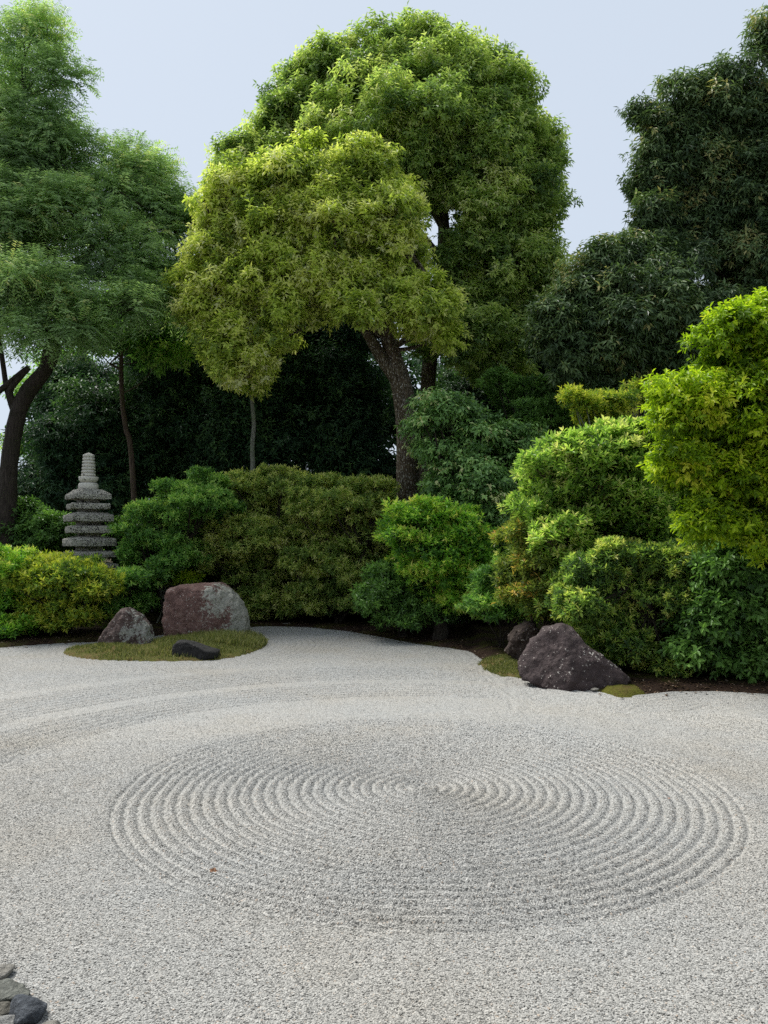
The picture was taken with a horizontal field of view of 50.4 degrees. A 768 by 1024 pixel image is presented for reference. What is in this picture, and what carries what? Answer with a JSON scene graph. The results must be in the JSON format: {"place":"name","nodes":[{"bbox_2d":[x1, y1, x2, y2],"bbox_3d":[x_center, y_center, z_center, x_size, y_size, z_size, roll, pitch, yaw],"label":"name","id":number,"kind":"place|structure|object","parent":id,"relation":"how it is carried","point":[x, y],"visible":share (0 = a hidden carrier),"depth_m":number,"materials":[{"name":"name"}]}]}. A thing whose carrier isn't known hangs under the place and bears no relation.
{"place":"outdoors","nodes":[
{"label":"outdoors","id":0,"kind":"place"},
{"bbox_2d":[0,626,767,1023],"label":"gravel bed","id":1,"kind":"object","parent":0,"point":[306,676],"visible":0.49,"depth_m":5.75,"materials":[{"name":"grey gravel"}]},
{"bbox_2d":[0,1001,10,1015],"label":"edging stone","id":2,"kind":"object","parent":1,"relation":"on","point":[4,1007],"visible":0.59,"depth_m":2.76,"materials":[{"name":"grey stone"}]},
{"bbox_2d":[0,964,14,979],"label":"edging stone","id":3,"kind":"object","parent":1,"relation":"on","point":[6,970],"visible":0.86,"depth_m":3.01,"materials":[{"name":"grey stone"}]},
{"bbox_2d":[0,1015,14,1023],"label":"edging stone","id":4,"kind":"object","parent":1,"relation":"on","point":[6,1019],"visible":0.94,"depth_m":2.68,"materials":[{"name":"grey stone"}]},
{"bbox_2d":[0,978,30,1001],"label":"edging stone","id":5,"kind":"object","parent":1,"relation":"on","point":[10,988],"visible":0.7,"depth_m":2.86,"materials":[{"name":"grey stone"}]},
{"bbox_2d":[8,994,46,1023],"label":"edging stone","id":6,"kind":"object","parent":1,"relation":"on","point":[25,1009],"visible":0.94,"depth_m":2.73,"materials":[{"name":"grey stone"}]},
{"bbox_2d":[43,1020,59,1023],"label":"edging stone","id":7,"kind":"object","parent":1,"relation":"on","point":[54,1022],"visible":1,"depth_m":2.68,"materials":[{"name":"grey stone"}]},
{"bbox_2d":[63,640,266,661],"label":"moss island","id":8,"kind":"structure","parent":1,"relation":"on","point":[93,655],"depth_m":11.40,"materials":[{"name":"green plant"}]},
{"bbox_2d":[97,607,153,643],"bbox_3d":[-3.933,1.882,12.491,0.840,0.858,0.658,0,-2,0],"label":"rock","id":9,"kind":"object","parent":8,"relation":"on","point":[130,624],"visible":0.73,"depth_m":12.27,"materials":[{"name":"grey stone"}]},
{"bbox_2d":[65,628,268,660],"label":"grass","id":10,"kind":"structure","parent":8,"relation":"on","point":[238,641],"depth_m":12.07,"materials":[{"name":"green plant"}]},
{"bbox_2d":[172,639,219,659],"bbox_3d":[-2.598,1.996,11.289,0.656,0.454,0.444,0,-2,0],"label":"rock","id":11,"kind":"object","parent":8,"relation":"on","point":[197,650],"visible":0.67,"depth_m":11.15,"materials":[{"name":"grey stone"}]},
{"bbox_2d":[162,582,250,636],"bbox_3d":[-2.981,1.770,13.703,1.475,1.197,0.870,0,-2,0],"label":"rock","id":12,"kind":"object","parent":8,"relation":"on","point":[192,608],"visible":0.69,"depth_m":13.37,"materials":[{"name":"stone"}]},
{"bbox_2d":[0,607,767,698],"bbox_3d":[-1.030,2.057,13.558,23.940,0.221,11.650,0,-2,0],"label":"mossy ground","id":13,"kind":"structure","parent":0,"point":[482,634],"depth_m":13.22,"materials":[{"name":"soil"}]},
{"bbox_2d":[0,542,48,639],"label":"shrub","id":14,"kind":"object","parent":13,"relation":"on","point":[10,559],"visible":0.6,"depth_m":13.19,"materials":[{"name":"green plant"}]},
{"bbox_2d":[0,495,76,555],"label":"shrub","id":15,"kind":"object","parent":13,"relation":"on","point":[39,526],"visible":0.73,"depth_m":16.51,"materials":[{"name":"green plant"}]},
{"bbox_2d":[21,540,70,551],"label":"evergreen shrub","id":16,"kind":"object","parent":13,"relation":"on","point":[62,549],"depth_m":16.99,"materials":[{"name":"green plant"}]},
{"bbox_2d":[0,548,127,634],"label":"shrub","id":17,"kind":"object","parent":13,"relation":"on","point":[69,590],"visible":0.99,"depth_m":13.20,"materials":[{"name":"green plant"}]},
{"bbox_2d":[62,453,118,619],"bbox_3d":[-5.776,0.528,15.991,0.936,3.392,0.936,1,-3,-34],"label":"stone pagoda","id":18,"kind":"object","parent":13,"relation":"on","point":[88,495],"visible":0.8,"depth_m":15.78,"materials":[{"name":"stone"}]},
{"bbox_2d":[0,0,200,552],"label":"feathery tree","id":19,"kind":"object","parent":13,"relation":"on","point":[55,190],"visible":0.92,"depth_m":16.50,"materials":[{"name":"green plant"}]},
{"bbox_2d":[101,508,152,568],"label":"shrub","id":20,"kind":"object","parent":13,"relation":"on","point":[118,538],"visible":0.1,"depth_m":16.31,"materials":[{"name":"green plant"}]},
{"bbox_2d":[98,565,160,620],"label":"shrub","id":21,"kind":"object","parent":13,"relation":"on","point":[138,585],"visible":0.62,"depth_m":14.39,"materials":[{"name":"green plant"}]},
{"bbox_2d":[64,290,195,502],"bbox_3d":[-5.799,-1.522,18.625,3.241,7.688,2.367,0,-2,0],"label":"slender tree","id":22,"kind":"object","parent":13,"relation":"on","point":[161,350],"visible":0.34,"depth_m":18.50,"materials":[{"name":"green plant"}]},
{"bbox_2d":[107,465,246,617],"bbox_3d":[-3.894,0.667,15.765,2.540,3.103,2.578,0,-2,0],"label":"layered shrub","id":23,"kind":"object","parent":13,"relation":"on","point":[166,544],"visible":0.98,"depth_m":15.09,"materials":[{"name":"green plant"}]},
{"bbox_2d":[156,569,205,622],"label":"shrub","id":24,"kind":"object","parent":13,"relation":"on","point":[182,577],"visible":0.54,"depth_m":15.34,"materials":[{"name":"green plant"}]},
{"bbox_2d":[147,534,249,611],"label":"evergreen shrub","id":25,"kind":"object","parent":13,"relation":"on","point":[206,578],"visible":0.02,"depth_m":16.93,"materials":[{"name":"green plant"}]},
{"bbox_2d":[199,327,308,471],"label":"slender tree","id":26,"kind":"object","parent":13,"relation":"on","point":[248,390],"visible":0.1,"depth_m":17.17,"materials":[{"name":"green plant"}]},
{"bbox_2d":[190,462,319,621],"bbox_3d":[-2.526,0.642,16.783,2.795,3.281,3.279,0,-2,0],"label":"azalea shrub","id":27,"kind":"object","parent":13,"relation":"on","point":[247,542],"visible":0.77,"depth_m":15.89,"materials":[{"name":"green plant"}]},
{"bbox_2d":[159,126,472,507],"bbox_3d":[-1.346,-2.783,16.389,6.067,9.791,4.215,0,-2,0],"label":"camphor tree","id":28,"kind":"object","parent":13,"relation":"on","point":[287,236],"visible":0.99,"depth_m":15.21,"materials":[{"name":"green plant"}]},
{"bbox_2d":[273,470,401,622],"bbox_3d":[-0.894,0.717,16.012,2.659,3.033,3.161,0,-2,0],"label":"azalea shrub","id":29,"kind":"object","parent":13,"relation":"on","point":[329,557],"visible":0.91,"depth_m":15.38,"materials":[{"name":"green plant"}]},
{"bbox_2d":[339,489,396,616],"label":"evergreen shrub","id":30,"kind":"object","parent":13,"relation":"on","point":[388,552],"visible":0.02,"depth_m":16.26,"materials":[{"name":"green plant"}]},
{"bbox_2d":[196,1,583,504],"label":"camphor tree","id":31,"kind":"object","parent":13,"relation":"on","point":[467,126],"visible":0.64,"depth_m":18.08,"materials":[{"name":"green plant"}]},
{"bbox_2d":[348,556,451,636],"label":"shrub","id":32,"kind":"object","parent":13,"relation":"on","point":[379,590],"visible":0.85,"depth_m":13.13,"materials":[{"name":"green plant"}]},
{"bbox_2d":[372,492,498,639],"bbox_3d":[0.869,0.927,13.823,2.208,2.451,2.598,0,-2,0],"label":"bright shrub","id":33,"kind":"object","parent":13,"relation":"on","point":[441,548],"visible":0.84,"depth_m":12.95,"materials":[{"name":"green plant"}]},
{"bbox_2d":[393,386,549,623],"bbox_3d":[1.794,-0.047,14.974,3.229,4.471,2.617,1,-2,-26],"label":"drooping shrub","id":34,"kind":"object","parent":13,"relation":"on","point":[468,451],"visible":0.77,"depth_m":14.39,"materials":[{"name":"green plant"}]},
{"bbox_2d":[447,531,518,624],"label":"evergreen shrub","id":35,"kind":"object","parent":13,"relation":"on","point":[463,617],"visible":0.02,"depth_m":15.08,"materials":[{"name":"green plant"}]},
{"bbox_2d":[453,553,527,646],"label":"shrub","id":36,"kind":"object","parent":13,"relation":"on","point":[477,604],"visible":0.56,"depth_m":11.78,"materials":[{"name":"green plant"}]},
{"bbox_2d":[480,658,520,677],"bbox_3d":[1.546,1.982,10.450,0.990,0.118,1.980,0,-2,0],"label":"moss patch","id":37,"kind":"object","parent":13,"relation":"on","point":[511,674],"visible":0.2,"depth_m":9.96,"materials":[{"name":"green plant"}]},
{"bbox_2d":[478,654,521,678],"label":"grass","id":38,"kind":"structure","parent":37,"relation":"on","point":[508,666],"depth_m":10.29,"materials":[{"name":"green plant"}]},
{"bbox_2d":[504,620,538,660],"bbox_3d":[1.872,1.736,10.844,0.544,0.593,0.364,0,-2,0],"label":"rock","id":39,"kind":"object","parent":37,"relation":"on","point":[521,634],"visible":0.64,"depth_m":10.71,"materials":[{"name":"grey stone"}]},
{"bbox_2d":[487,511,563,625],"bbox_3d":[2.089,0.953,11.075,1.351,2.176,1.852,0,-2,0],"label":"rusty shrub","id":40,"kind":"object","parent":13,"relation":"on","point":[520,561],"visible":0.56,"depth_m":10.73,"materials":[{"name":"green plant"}]},
{"bbox_2d":[474,364,588,436],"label":"holly tree","id":41,"kind":"object","parent":13,"relation":"on","point":[524,407],"visible":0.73,"depth_m":15.93,"materials":[{"name":"green plant"}]},
{"bbox_2d":[517,623,630,690],"bbox_3d":[2.123,1.710,9.154,1.220,0.932,0.736,0,-2,0],"label":"rock","id":42,"kind":"object","parent":13,"relation":"on","point":[560,656],"visible":0.73,"depth_m":8.95,"materials":[{"name":"grey stone"}]},
{"bbox_2d":[494,414,687,650],"bbox_3d":[2.998,0.374,11.259,2.965,3.373,2.654,0,-2,0],"label":"round shrub","id":43,"kind":"object","parent":13,"relation":"on","point":[584,486],"visible":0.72,"depth_m":10.45,"materials":[{"name":"green plant"}]},
{"bbox_2d":[555,374,655,427],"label":"layered tree","id":44,"kind":"object","parent":13,"relation":"on","point":[589,404],"visible":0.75,"depth_m":13.23,"materials":[{"name":"green plant"}]},
{"bbox_2d":[538,535,701,677],"bbox_3d":[2.998,1.163,10.128,2.120,1.764,1.927,0,-2,0],"label":"rosette shrub","id":45,"kind":"object","parent":13,"relation":"on","point":[610,593],"visible":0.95,"depth_m":9.59,"materials":[{"name":"green plant"}]},
{"bbox_2d":[601,684,644,697],"bbox_3d":[2.567,1.922,8.813,0.828,0.117,1.026,0,-2,0],"label":"moss patch","id":46,"kind":"object","parent":13,"relation":"on","point":[625,691],"visible":0.37,"depth_m":8.61,"materials":[{"name":"green plant"}]},
{"bbox_2d":[518,224,760,416],"bbox_3d":[4.829,-1.782,15.102,4.783,7.520,2.647,0,-2,0],"label":"oak tree","id":47,"kind":"object","parent":13,"relation":"on","point":[612,305],"visible":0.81,"depth_m":14.75,"materials":[{"name":"green plant"}]},
{"bbox_2d":[659,487,690,639],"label":"evergreen shrub","id":48,"kind":"object","parent":13,"relation":"on","point":[682,497],"depth_m":11.50,"materials":[{"name":"green plant"}]},
{"bbox_2d":[614,3,767,302],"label":"oak tree","id":49,"kind":"object","parent":13,"relation":"on","point":[699,165],"visible":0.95,"depth_m":15.89,"materials":[{"name":"green plant"}]},
{"bbox_2d":[636,286,767,569],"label":"lime tree","id":50,"kind":"object","parent":13,"relation":"on","point":[710,412],"visible":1,"depth_m":8.50,"materials":[{"name":"green plant"}]},
{"bbox_2d":[656,534,767,682],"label":"evergreen shrub","id":51,"kind":"object","parent":13,"relation":"on","point":[721,626],"visible":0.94,"depth_m":9.11,"materials":[{"name":"green plant"}]},
{"bbox_2d":[0,0,767,468],"label":"sky","id":52,"kind":"structure","parent":0,"point":[181,72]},
{"label":"ground","id":53,"kind":"structure","parent":0,"visible":0},
{"bbox_2d":[0,345,97,499],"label":"leafy tree","id":54,"kind":"object","parent":53,"relation":"on","point":[16,389],"visible":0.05,"depth_m":23.32,"materials":[{"name":"green plant"}]},
{"bbox_2d":[0,348,180,535],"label":"evergreen tree","id":55,"kind":"object","parent":53,"relation":"on","point":[68,430],"visible":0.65,"depth_m":20.11,"materials":[{"name":"green plant"}]},
{"bbox_2d":[90,329,224,505],"bbox_3d":[-5.745,-2.050,22.001,4.843,9.789,5.856,1,-2,-15],"label":"evergreen tree","id":56,"kind":"object","parent":53,"relation":"on","point":[163,399],"visible":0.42,"depth_m":20.14,"materials":[{"name":"green plant"}]},
{"bbox_2d":[161,321,351,479],"bbox_3d":[-3.405,-1.853,21.099,5.341,9.143,5.253,0,-2,0],"label":"evergreen tree","id":57,"kind":"object","parent":53,"relation":"on","point":[225,437],"visible":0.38,"depth_m":19.40,"materials":[{"name":"green plant"}]},
{"bbox_2d":[104,342,445,534],"bbox_3d":[2.169,-2.304,29.096,29.294,9.604,4.487,0,-2,0],"label":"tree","id":58,"kind":"object","parent":53,"relation":"on","point":[413,364],"depth_m":29.05,"materials":[{"name":"green plant"}]},
{"bbox_2d":[265,317,396,490],"bbox_3d":[-1.280,-1.576,21.028,4.884,8.547,5.081,0,-2,0],"label":"evergreen tree","id":59,"kind":"object","parent":53,"relation":"on","point":[353,416],"visible":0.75,"depth_m":19.37,"materials":[{"name":"green plant"}]},
{"bbox_2d":[415,343,560,471],"bbox_3d":[3.307,-1.565,22.043,5.522,8.827,5.592,0,-2,0],"label":"evergreen tree","id":60,"kind":"object","parent":53,"relation":"on","point":[446,379],"visible":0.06,"depth_m":20.58,"materials":[{"name":"green plant"}]},
{"bbox_2d":[531,369,678,438],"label":"evergreen tree","id":61,"kind":"object","parent":53,"relation":"on","point":[596,386],"visible":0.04,"depth_m":19.62,"materials":[{"name":"green plant"}]}
]}

